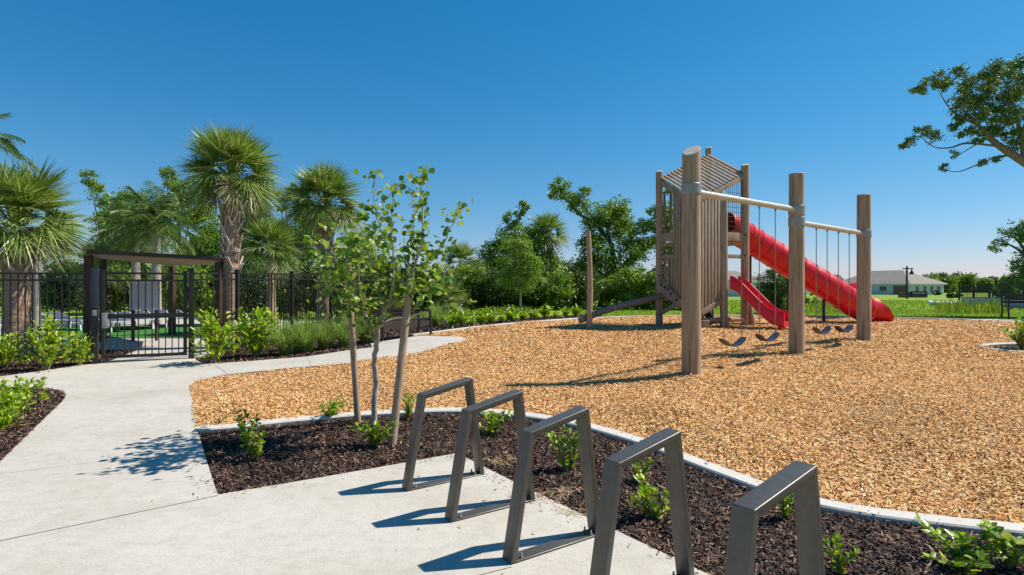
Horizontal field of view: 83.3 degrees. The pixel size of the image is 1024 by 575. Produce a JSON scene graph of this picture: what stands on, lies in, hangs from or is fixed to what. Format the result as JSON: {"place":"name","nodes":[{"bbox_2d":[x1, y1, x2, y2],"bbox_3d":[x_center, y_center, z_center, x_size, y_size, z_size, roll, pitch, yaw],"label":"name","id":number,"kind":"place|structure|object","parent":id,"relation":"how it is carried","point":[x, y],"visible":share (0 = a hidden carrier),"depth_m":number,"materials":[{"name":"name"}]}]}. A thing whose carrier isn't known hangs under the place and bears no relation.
{"place":"outdoors","nodes":[
{"label":"outdoors","id":0,"kind":"place"},
{"bbox_2d":[107,260,141,311],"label":"bush","id":1,"kind":"object","parent":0,"point":[120,295],"visible":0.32,"depth_m":27.22,"materials":[{"name":"green plant"}]},
{"bbox_2d":[0,335,708,574],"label":"concrete path","id":2,"kind":"structure","parent":0,"point":[123,424],"depth_m":4.15,"materials":[{"name":"beige concrete"}]},
{"bbox_2d":[0,387,65,460],"bbox_3d":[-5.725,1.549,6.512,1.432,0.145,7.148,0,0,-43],"label":"bark mulch","id":3,"kind":"object","parent":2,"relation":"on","point":[37,407],"visible":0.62,"depth_m":6.82,"materials":[{"name":"brown wood"}]},
{"bbox_2d":[0,403,26,428],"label":"shrub","id":4,"kind":"object","parent":3,"relation":"on","point":[6,419],"visible":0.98,"depth_m":6.41,"materials":[{"name":"green plant"}]},
{"bbox_2d":[0,388,35,412],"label":"shrub","id":5,"kind":"object","parent":3,"relation":"on","point":[11,398],"visible":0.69,"depth_m":7.08,"materials":[{"name":"green plant"}]},
{"bbox_2d":[0,375,48,402],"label":"shrub","id":6,"kind":"object","parent":3,"relation":"on","point":[17,386],"visible":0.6,"depth_m":7.66,"materials":[{"name":"green plant"}]},
{"bbox_2d":[402,377,484,490],"bbox_3d":[-0.556,1.181,4.752,0.718,0.834,0.100,0,0,-35],"label":"bike rack","id":7,"kind":"object","parent":2,"relation":"on","point":[408,484],"visible":1,"depth_m":4.68,"materials":[{"name":"grey metal"}]},
{"bbox_2d":[445,389,534,521],"bbox_3d":[-0.146,1.181,4.158,0.718,0.834,0.100,0,0,-35],"label":"bike rack","id":8,"kind":"object","parent":2,"relation":"on","point":[516,397],"visible":0.82,"depth_m":4.04,"materials":[{"name":"grey metal"}]},
{"bbox_2d":[502,405,598,563],"bbox_3d":[0.264,1.181,3.564,0.718,0.834,0.100,0,0,-35],"label":"bike rack","id":9,"kind":"object","parent":2,"relation":"on","point":[512,553],"visible":0.89,"depth_m":3.51,"materials":[{"name":"grey metal"}]},
{"bbox_2d":[590,428,694,574],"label":"bike rack","id":10,"kind":"object","parent":2,"relation":"on","point":[669,440],"visible":1,"depth_m":2.97,"materials":[{"name":"grey metal"}]},
{"bbox_2d":[724,460,825,574],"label":"bike rack","id":11,"kind":"object","parent":2,"relation":"on","point":[798,480],"visible":1,"depth_m":2.39,"materials":[{"name":"grey metal"}]},
{"bbox_2d":[0,288,1023,359],"bbox_3d":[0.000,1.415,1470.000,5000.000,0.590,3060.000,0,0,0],"label":"ground","id":12,"kind":"structure","parent":0,"point":[878,297],"depth_m":31.45,"materials":[{"name":"green plant"}]},
{"bbox_2d":[31,257,82,313],"bbox_3d":[-19.607,0.076,24.932,2.944,2.852,2.085,0,0,33],"label":"bush","id":13,"kind":"object","parent":12,"relation":"on","point":[57,294],"visible":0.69,"depth_m":24.57,"materials":[{"name":"green plant"}]},
{"bbox_2d":[0,349,135,375],"bbox_3d":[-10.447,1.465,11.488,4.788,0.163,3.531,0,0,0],"label":"bark mulch","id":14,"kind":"object","parent":12,"relation":"on","point":[22,367],"visible":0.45,"depth_m":11.03,"materials":[{"name":"brown wood"}]},
{"bbox_2d":[0,331,24,367],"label":"shrub","id":15,"kind":"object","parent":14,"relation":"on","point":[8,354],"visible":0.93,"depth_m":10.67,"materials":[{"name":"green plant"}]},
{"bbox_2d":[0,272,90,359],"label":"metal fence","id":16,"kind":"object","parent":14,"relation":"on","point":[40,279],"visible":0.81,"depth_m":11.12,"materials":[{"name":"black metal"}]},
{"bbox_2d":[21,312,74,369],"bbox_3d":[-8.385,0.989,10.409,0.797,1.105,0.746,0,0,38],"label":"shrub","id":17,"kind":"object","parent":14,"relation":"on","point":[48,345],"visible":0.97,"depth_m":10.39,"materials":[{"name":"green plant"}]},
{"bbox_2d":[0,154,100,355],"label":"fan palm","id":18,"kind":"object","parent":14,"relation":"on","point":[23,192],"visible":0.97,"depth_m":12.08,"materials":[{"name":"green plant"}]},
{"bbox_2d":[61,330,95,365],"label":"shrub","id":19,"kind":"object","parent":14,"relation":"on","point":[82,350],"visible":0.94,"depth_m":10.86,"materials":[{"name":"green plant"}]},
{"bbox_2d":[78,168,114,310],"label":"broadleaf tree","id":20,"kind":"object","parent":12,"relation":"on","point":[93,185],"visible":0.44,"depth_m":33.86,"materials":[{"name":"green plant"}]},
{"bbox_2d":[89,187,171,310],"bbox_3d":[-20.232,-2.032,30.696,4.115,7.016,3.514,0,0,30],"label":"broadleaf tree","id":21,"kind":"object","parent":12,"relation":"on","point":[119,195],"visible":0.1,"depth_m":30.70,"materials":[{"name":"green plant"}]},
{"bbox_2d":[0,318,313,359],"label":"pool deck","id":22,"kind":"structure","parent":12,"relation":"on","point":[142,345],"depth_m":14.40,"materials":[{"name":"grey concrete"}]},
{"bbox_2d":[0,113,38,172],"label":"feather palm","id":23,"kind":"object","parent":22,"relation":"on","point":[10,148],"visible":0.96,"depth_m":14.87,"materials":[{"name":"green plant"}]},
{"bbox_2d":[17,223,67,339],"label":"feather palm","id":24,"kind":"object","parent":22,"relation":"on","point":[36,299],"visible":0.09,"depth_m":15.44,"materials":[{"name":"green plant"}]},
{"bbox_2d":[65,238,128,293],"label":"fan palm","id":25,"kind":"object","parent":22,"relation":"on","point":[113,276],"visible":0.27,"depth_m":23.86,"materials":[{"name":"green plant"}]},
{"bbox_2d":[83,186,182,310],"bbox_3d":[-15.683,-1.357,24.031,3.483,5.583,3.422,0,0,0],"label":"feather palm","id":26,"kind":"object","parent":22,"relation":"on","point":[113,228],"visible":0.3,"depth_m":23.58,"materials":[{"name":"green plant"}]},
{"bbox_2d":[129,281,159,340],"bbox_3d":[-9.696,0.619,15.207,0.700,1.576,0.086,0,0,-14],"label":"notice board","id":27,"kind":"object","parent":22,"relation":"on","point":[142,295],"visible":0.98,"depth_m":15.17,"materials":[{"name":"grey paint"}]},
{"bbox_2d":[99,180,207,323],"bbox_3d":[-13.489,-1.297,21.919,3.566,5.466,3.322,0,0,0],"label":"feather palm","id":28,"kind":"object","parent":22,"relation":"on","point":[158,228],"visible":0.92,"depth_m":21.63,"materials":[{"name":"green plant"}]},
{"bbox_2d":[84,249,224,352],"bbox_3d":[-9.210,0.287,14.959,2.732,2.291,4.840,0,0,-31],"label":"pergola","id":29,"kind":"object","parent":22,"relation":"on","point":[171,260],"visible":0.77,"depth_m":13.60,"materials":[{"name":"brown paint"}]},
{"bbox_2d":[59,325,281,337],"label":"turf","id":30,"kind":"structure","parent":22,"relation":"on","point":[141,331],"depth_m":18.19,"materials":[{"name":"green plant"}]},
{"bbox_2d":[239,213,304,323],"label":"fan palm","id":31,"kind":"object","parent":22,"relation":"on","point":[271,232],"visible":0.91,"depth_m":21.61,"materials":[{"name":"green plant"}]},
{"bbox_2d":[162,265,214,311],"bbox_3d":[-14.784,0.101,26.027,2.994,2.770,2.281,0,0,32],"label":"bush","id":32,"kind":"object","parent":12,"relation":"on","point":[181,269],"visible":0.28,"depth_m":25.85,"materials":[{"name":"green plant"}]},
{"bbox_2d":[157,165,222,271],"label":"broadleaf tree","id":33,"kind":"object","parent":12,"relation":"on","point":[210,243],"visible":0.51,"depth_m":32.72,"materials":[{"name":"green plant"}]},
{"bbox_2d":[187,265,214,315],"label":"bush","id":34,"kind":"object","parent":12,"relation":"on","point":[211,269],"visible":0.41,"depth_m":26.42,"materials":[{"name":"green plant"}]},
{"bbox_2d":[168,119,288,348],"bbox_3d":[-6.757,-1.277,13.903,2.688,5.489,2.762,0,0,0],"label":"fan palm","id":35,"kind":"object","parent":12,"relation":"on","point":[229,151],"visible":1,"depth_m":13.69,"materials":[{"name":"green plant"}]},
{"bbox_2d":[240,265,278,317],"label":"bush","id":36,"kind":"object","parent":12,"relation":"on","point":[260,292],"visible":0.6,"depth_m":25.61,"materials":[{"name":"green plant"}]},
{"bbox_2d":[214,202,311,277],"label":"broadleaf tree","id":37,"kind":"object","parent":12,"relation":"on","point":[248,244],"visible":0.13,"depth_m":33.57,"materials":[{"name":"green plant"}]},
{"bbox_2d":[261,268,303,317],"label":"bush","id":38,"kind":"object","parent":12,"relation":"on","point":[282,298],"visible":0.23,"depth_m":26.43,"materials":[{"name":"green plant"}]},
{"bbox_2d":[273,181,315,315],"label":"broadleaf tree","id":39,"kind":"object","parent":12,"relation":"on","point":[298,241],"visible":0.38,"depth_m":27.82,"materials":[{"name":"green plant"}]},
{"bbox_2d":[278,259,315,317],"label":"bush","id":40,"kind":"object","parent":12,"relation":"on","point":[306,270],"visible":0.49,"depth_m":25.42,"materials":[{"name":"green plant"}]},
{"bbox_2d":[195,317,447,362],"bbox_3d":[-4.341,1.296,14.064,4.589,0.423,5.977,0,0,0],"label":"bark mulch","id":41,"kind":"object","parent":12,"relation":"on","point":[394,333],"visible":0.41,"depth_m":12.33,"materials":[{"name":"brown wood"}]},
{"bbox_2d":[189,306,238,362],"bbox_3d":[-5.747,0.932,11.163,0.922,1.162,0.984,0,0,8],"label":"shrub","id":42,"kind":"object","parent":41,"relation":"on","point":[212,336],"visible":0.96,"depth_m":11.05,"materials":[{"name":"green plant"}]},
{"bbox_2d":[231,306,281,356],"bbox_3d":[-5.285,0.927,11.983,1.007,1.108,1.032,0,0,35],"label":"shrub","id":43,"kind":"object","parent":41,"relation":"on","point":[255,334],"visible":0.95,"depth_m":11.92,"materials":[{"name":"green plant"}]},
{"bbox_2d":[265,317,308,353],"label":"grass clump","id":44,"kind":"object","parent":41,"relation":"on","point":[285,343],"visible":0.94,"depth_m":11.96,"materials":[{"name":"green plant"}]},
{"bbox_2d":[194,270,401,353],"bbox_3d":[-5.443,0.462,18.244,0.436,1.953,13.006,0,0,8],"label":"metal fence","id":45,"kind":"object","parent":41,"relation":"on","point":[237,278],"visible":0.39,"depth_m":14.46,"materials":[{"name":"black metal"}]},
{"bbox_2d":[90,268,194,363],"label":"metal gate","id":46,"kind":"structure","parent":45,"relation":"attached to","point":[94,288],"depth_m":11.38,"materials":[{"name":"black metal"}]},
{"bbox_2d":[284,314,331,351],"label":"grass clump","id":47,"kind":"object","parent":41,"relation":"on","point":[306,342],"visible":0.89,"depth_m":12.17,"materials":[{"name":"green plant"}]},
{"bbox_2d":[298,315,345,348],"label":"grass clump","id":48,"kind":"object","parent":41,"relation":"on","point":[325,334],"visible":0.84,"depth_m":12.46,"materials":[{"name":"green plant"}]},
{"bbox_2d":[277,158,366,330],"bbox_3d":[-5.931,-1.304,18.302,3.097,5.475,2.834,0,0,0],"label":"fan palm","id":49,"kind":"object","parent":41,"relation":"on","point":[329,182],"visible":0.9,"depth_m":17.90,"materials":[{"name":"green plant"}]},
{"bbox_2d":[324,310,365,346],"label":"grass clump","id":50,"kind":"object","parent":41,"relation":"on","point":[344,338],"visible":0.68,"depth_m":12.69,"materials":[{"name":"green plant"}]},
{"bbox_2d":[368,302,431,339],"bbox_3d":[-2.670,0.784,13.800,1.400,0.839,0.648,0,0,-45],"label":"bench","id":51,"kind":"object","parent":41,"relation":"on","point":[418,318],"visible":0.54,"depth_m":14.01,"materials":[{"name":"black metal"}]},
{"bbox_2d":[144,303,540,321],"bbox_3d":[-10.166,1.111,29.050,23.488,0.667,10.174,0,0,0],"label":"ground cover","id":52,"kind":"object","parent":12,"relation":"on","point":[498,310],"visible":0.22,"depth_m":26.77,"materials":[{"name":"green plant"}]},
{"bbox_2d":[403,268,450,313],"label":"bush","id":53,"kind":"object","parent":12,"relation":"on","point":[424,304],"visible":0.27,"depth_m":28.44,"materials":[{"name":"green plant"}]},
{"bbox_2d":[427,272,472,312],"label":"bush","id":54,"kind":"object","parent":12,"relation":"on","point":[453,286],"visible":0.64,"depth_m":27.82,"materials":[{"name":"green plant"}]},
{"bbox_2d":[438,240,485,272],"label":"fan palm","id":55,"kind":"object","parent":12,"relation":"on","point":[461,251],"visible":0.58,"depth_m":33.65,"materials":[{"name":"green plant"}]},
{"bbox_2d":[443,259,491,309],"bbox_3d":[-2.290,0.118,30.275,2.975,3.208,3.035,0,0,-9],"label":"bush","id":56,"kind":"object","parent":12,"relation":"on","point":[467,273],"visible":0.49,"depth_m":29.58,"materials":[{"name":"green plant"}]},
{"bbox_2d":[466,274,511,309],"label":"bush","id":57,"kind":"object","parent":12,"relation":"on","point":[480,294],"visible":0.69,"depth_m":29.12,"materials":[{"name":"green plant"}]},
{"bbox_2d":[481,264,531,309],"bbox_3d":[-0.189,0.150,29.059,2.730,2.774,2.858,0,0,0],"label":"bush","id":58,"kind":"object","parent":12,"relation":"on","point":[509,295],"visible":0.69,"depth_m":28.66,"materials":[{"name":"green plant"}]},
{"bbox_2d":[457,198,566,283],"bbox_3d":[-0.006,-1.936,32.836,6.104,6.250,3.848,0,0,-15],"label":"broadleaf tree","id":59,"kind":"object","parent":12,"relation":"on","point":[491,248],"visible":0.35,"depth_m":32.48,"materials":[{"name":"green plant"}]},
{"bbox_2d":[487,224,547,312],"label":"young tree","id":60,"kind":"object","parent":12,"relation":"on","point":[508,278],"visible":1,"depth_m":24.34,"materials":[{"name":"green plant"}]},
{"bbox_2d":[516,262,553,308],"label":"bush","id":61,"kind":"object","parent":12,"relation":"on","point":[532,299],"visible":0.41,"depth_m":29.08,"materials":[{"name":"green plant"}]},
{"bbox_2d":[524,211,572,281],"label":"fan palm","id":62,"kind":"object","parent":12,"relation":"on","point":[550,220],"visible":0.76,"depth_m":32.47,"materials":[{"name":"green plant"}]},
{"bbox_2d":[535,266,581,309],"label":"bush","id":63,"kind":"object","parent":12,"relation":"on","point":[563,288],"visible":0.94,"depth_m":28.60,"materials":[{"name":"green plant"}]},
{"bbox_2d":[557,267,603,309],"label":"bush","id":64,"kind":"object","parent":12,"relation":"on","point":[581,299],"visible":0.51,"depth_m":29.41,"materials":[{"name":"green plant"}]},
{"bbox_2d":[586,231,592,329],"bbox_3d":[2.054,-0.145,15.313,0.189,2.726,0.170,0,0,0],"label":"wooden pole","id":65,"kind":"object","parent":12,"relation":"on","point":[589,286],"visible":0.93,"depth_m":15.25,"materials":[{"name":"brown wood"}]},
{"bbox_2d":[578,293,664,322],"bbox_3d":[3.163,0.526,16.049,3.101,0.866,0.198,0,0,-27],"label":"climbing log","id":66,"kind":"object","parent":65,"relation":"attached to","point":[622,305],"visible":0.88,"depth_m":15.92,"materials":[{"name":"brown wood"}]},
{"bbox_2d":[188,315,1023,523],"bbox_3d":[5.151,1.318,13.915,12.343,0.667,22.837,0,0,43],"label":"wood chips","id":67,"kind":"object","parent":12,"relation":"on","point":[942,327],"visible":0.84,"depth_m":7.91,"materials":[{"name":"brown wood"}]},
{"bbox_2d":[318,394,346,415],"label":"shrub","id":68,"kind":"object","parent":67,"relation":"on","point":[332,409],"visible":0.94,"depth_m":6.79,"materials":[{"name":"green plant"}]},
{"bbox_2d":[656,147,894,329],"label":"play tower","id":69,"kind":"structure","parent":67,"relation":"on","point":[712,252],"depth_m":16.59,"materials":[{"name":"brown wood"}]},
{"bbox_2d":[681,146,871,374],"bbox_3d":[5.298,-0.382,10.932,6.466,3.764,0.335,0,0,-36],"label":"swing set","id":70,"kind":"object","parent":67,"relation":"on","point":[692,192],"visible":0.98,"depth_m":10.95,"materials":[{"name":"brown wood"}]},
{"bbox_2d":[719,200,745,346],"bbox_3d":[3.752,-0.252,9.786,0.682,2.509,0.150,0,0,-37],"label":"belt swing","id":71,"kind":"object","parent":70,"relation":"hanging from","point":[741,340],"visible":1,"depth_m":9.83,"materials":[{"name":"metal"}]},
{"bbox_2d":[755,206,779,341],"bbox_3d":[4.638,-0.263,10.454,0.685,2.478,0.150,0,0,-37],"label":"belt swing","id":72,"kind":"object","parent":70,"relation":"hanging from","point":[774,336],"visible":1,"depth_m":10.48,"materials":[{"name":"metal"}]},
{"bbox_2d":[812,228,830,333],"bbox_3d":[6.271,-0.148,11.658,0.582,2.180,0.150,0,0,-36],"label":"belt swing","id":73,"kind":"object","parent":70,"relation":"hanging from","point":[826,329],"visible":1,"depth_m":11.70,"materials":[{"name":"metal"}]},
{"bbox_2d":[962,319,1023,322],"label":"bench pad","id":74,"kind":"object","parent":67,"relation":"on","point":[996,320],"visible":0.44,"depth_m":19.00,"materials":[{"name":"concrete"}]},
{"bbox_2d":[1000,294,1023,318],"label":"bench","id":75,"kind":"object","parent":74,"relation":"on","point":[1008,297],"visible":1,"depth_m":19.46,"materials":[{"name":"black metal"}]},
{"bbox_2d":[194,407,1023,537],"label":"kerb","id":76,"kind":"structure","parent":12,"relation":"on","point":[949,522],"depth_m":4.89,"materials":[{"name":"concrete"}]},
{"bbox_2d":[198,412,1023,574],"bbox_3d":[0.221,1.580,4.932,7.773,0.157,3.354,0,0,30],"label":"bark mulch","id":77,"kind":"object","parent":12,"relation":"on","point":[883,526],"visible":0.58,"depth_m":4.75,"materials":[{"name":"brown wood"}]},
{"bbox_2d":[235,417,267,461],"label":"shrub","id":78,"kind":"object","parent":77,"relation":"on","point":[255,451],"visible":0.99,"depth_m":5.35,"materials":[{"name":"green plant"}]},
{"bbox_2d":[345,263,360,421],"bbox_3d":[-1.824,0.692,6.617,0.075,1.993,0.216,0,0,43],"label":"tree stake","id":79,"kind":"object","parent":77,"relation":"on","point":[355,382],"visible":0.6,"depth_m":6.60,"materials":[{"name":"brown wood"}]},
{"bbox_2d":[349,417,398,447],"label":"shrub","id":80,"kind":"object","parent":77,"relation":"on","point":[375,438],"visible":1,"depth_m":5.71,"materials":[{"name":"green plant"}]},
{"bbox_2d":[298,165,476,422],"bbox_3d":[-1.392,0.123,6.132,1.976,2.896,1.840,0,0,0],"label":"sapling","id":81,"kind":"object","parent":77,"relation":"on","point":[328,271],"visible":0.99,"depth_m":6.00,"materials":[{"name":"green plant"}]},
{"bbox_2d":[388,268,414,446],"bbox_3d":[-1.142,0.759,5.931,0.085,1.928,0.396,0,0,31],"label":"tree stake","id":82,"kind":"object","parent":77,"relation":"on","point":[397,395],"visible":0.86,"depth_m":5.90,"materials":[{"name":"brown wood"}]},
{"bbox_2d":[479,407,513,435],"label":"shrub","id":83,"kind":"object","parent":77,"relation":"on","point":[492,422],"visible":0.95,"depth_m":6.18,"materials":[{"name":"green plant"}]},
{"bbox_2d":[545,421,578,471],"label":"shrub","id":84,"kind":"object","parent":77,"relation":"on","point":[570,456],"visible":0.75,"depth_m":5.08,"materials":[{"name":"green plant"}]},
{"bbox_2d":[628,473,669,519],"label":"shrub","id":85,"kind":"object","parent":77,"relation":"on","point":[651,508],"visible":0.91,"depth_m":4.02,"materials":[{"name":"green plant"}]},
{"bbox_2d":[823,530,859,574],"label":"shrub","id":86,"kind":"object","parent":77,"relation":"on","point":[838,560],"visible":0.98,"depth_m":3.23,"materials":[{"name":"green plant"}]},
{"bbox_2d":[910,512,1023,574],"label":"shrub","id":87,"kind":"object","parent":77,"relation":"on","point":[964,558],"visible":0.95,"depth_m":3.30,"materials":[{"name":"green plant"}]},
{"bbox_2d":[976,518,1023,570],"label":"shrub","id":88,"kind":"object","parent":77,"relation":"on","point":[1012,558],"visible":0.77,"depth_m":3.33,"materials":[{"name":"green plant"}]},
{"bbox_2d":[595,265,629,307],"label":"bush","id":89,"kind":"object","parent":12,"relation":"on","point":[608,292],"visible":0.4,"depth_m":30.93,"materials":[{"name":"green plant"}]},
{"bbox_2d":[547,174,680,306],"bbox_3d":[6.632,-2.493,34.642,9.112,8.388,4.239,0,0,0],"label":"oak tree","id":90,"kind":"object","parent":12,"relation":"on","point":[615,213],"visible":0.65,"depth_m":34.17,"materials":[{"name":"green plant"}]},
{"bbox_2d":[608,264,655,309],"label":"bush","id":91,"kind":"object","parent":12,"relation":"on","point":[628,284],"visible":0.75,"depth_m":28.99,"materials":[{"name":"green plant"}]},
{"bbox_2d":[637,269,672,309],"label":"bush","id":92,"kind":"object","parent":12,"relation":"on","point":[648,289],"visible":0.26,"depth_m":28.65,"materials":[{"name":"green plant"}]},
{"bbox_2d":[409,315,1021,335],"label":"kerb","id":93,"kind":"structure","parent":12,"relation":"on","point":[556,320],"depth_m":19.30,"materials":[{"name":"concrete"}]},
{"bbox_2d":[753,269,786,310],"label":"round tree","id":94,"kind":"object","parent":12,"relation":"on","point":[767,290],"visible":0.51,"depth_m":24.75,"materials":[{"name":"green plant"}]},
{"bbox_2d":[898,52,1023,172],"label":"oak tree","id":95,"kind":"object","parent":12,"relation":"on","point":[968,96],"visible":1,"depth_m":22.80,"materials":[{"name":"green plant"}]},
{"bbox_2d":[961,298,1023,308],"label":"retaining wall","id":96,"kind":"structure","parent":12,"relation":"on","point":[986,300],"depth_m":31.44,"materials":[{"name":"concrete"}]},
{"bbox_2d":[958,283,1023,299],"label":"metal fence","id":97,"kind":"object","parent":96,"relation":"on","point":[960,291],"visible":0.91,"depth_m":31.66,"materials":[{"name":"black metal"}]},
{"bbox_2d":[979,342,1023,352],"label":"kerb","id":98,"kind":"structure","parent":12,"relation":"on","point":[987,344],"depth_m":11.96,"materials":[{"name":"concrete"}]},
{"bbox_2d":[986,344,1022,350],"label":"mulch bed","id":99,"kind":"object","parent":98,"relation":"on","point":[1010,345],"visible":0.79,"depth_m":11.79,"materials":[{"name":"brown wood"}]},
{"bbox_2d":[998,316,1023,348],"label":"planter shrub","id":100,"kind":"object","parent":99,"relation":"on","point":[1017,337],"visible":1,"depth_m":11.51,"materials":[{"name":"green plant"}]},
{"bbox_2d":[986,220,1023,293],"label":"oak tree","id":101,"kind":"object","parent":12,"relation":"on","point":[1014,278],"visible":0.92,"depth_m":41.76,"materials":[{"name":"green plant"}]},
{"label":"mulch bed","id":102,"kind":"structure","parent":12,"relation":"on","visible":0},
{"bbox_2d":[420,314,604,332],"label":"bark mulch","id":103,"kind":"object","parent":102,"relation":"on","point":[468,324],"visible":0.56,"depth_m":17.65,"materials":[{"name":"brown wood"}]},
{"bbox_2d":[0,0,1023,282],"label":"sky","id":104,"kind":"structure","parent":0,"point":[500,98],"materials":[{"name":"blue"}]},
{"bbox_2d":[558,309,1023,318],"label":"lawn grass","id":105,"kind":"structure","parent":0,"point":[901,312],"depth_m":23.98,"materials":[{"name":"green plant"}]},
{"bbox_2d":[714,299,1023,309],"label":"field grass","id":106,"kind":"structure","parent":0,"point":[895,303],"depth_m":38.49,"materials":[{"name":"green plant"}]},
{"bbox_2d":[843,270,947,294],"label":"house","id":107,"kind":"structure","parent":0,"point":[890,282],"depth_m":132.34,"materials":[{"name":"white paint"}]},
{"bbox_2d":[933,297,1007,313],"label":"tall grass","id":108,"kind":"structure","parent":0,"point":[957,306],"depth_m":25.82,"materials":[{"name":"green plant"}]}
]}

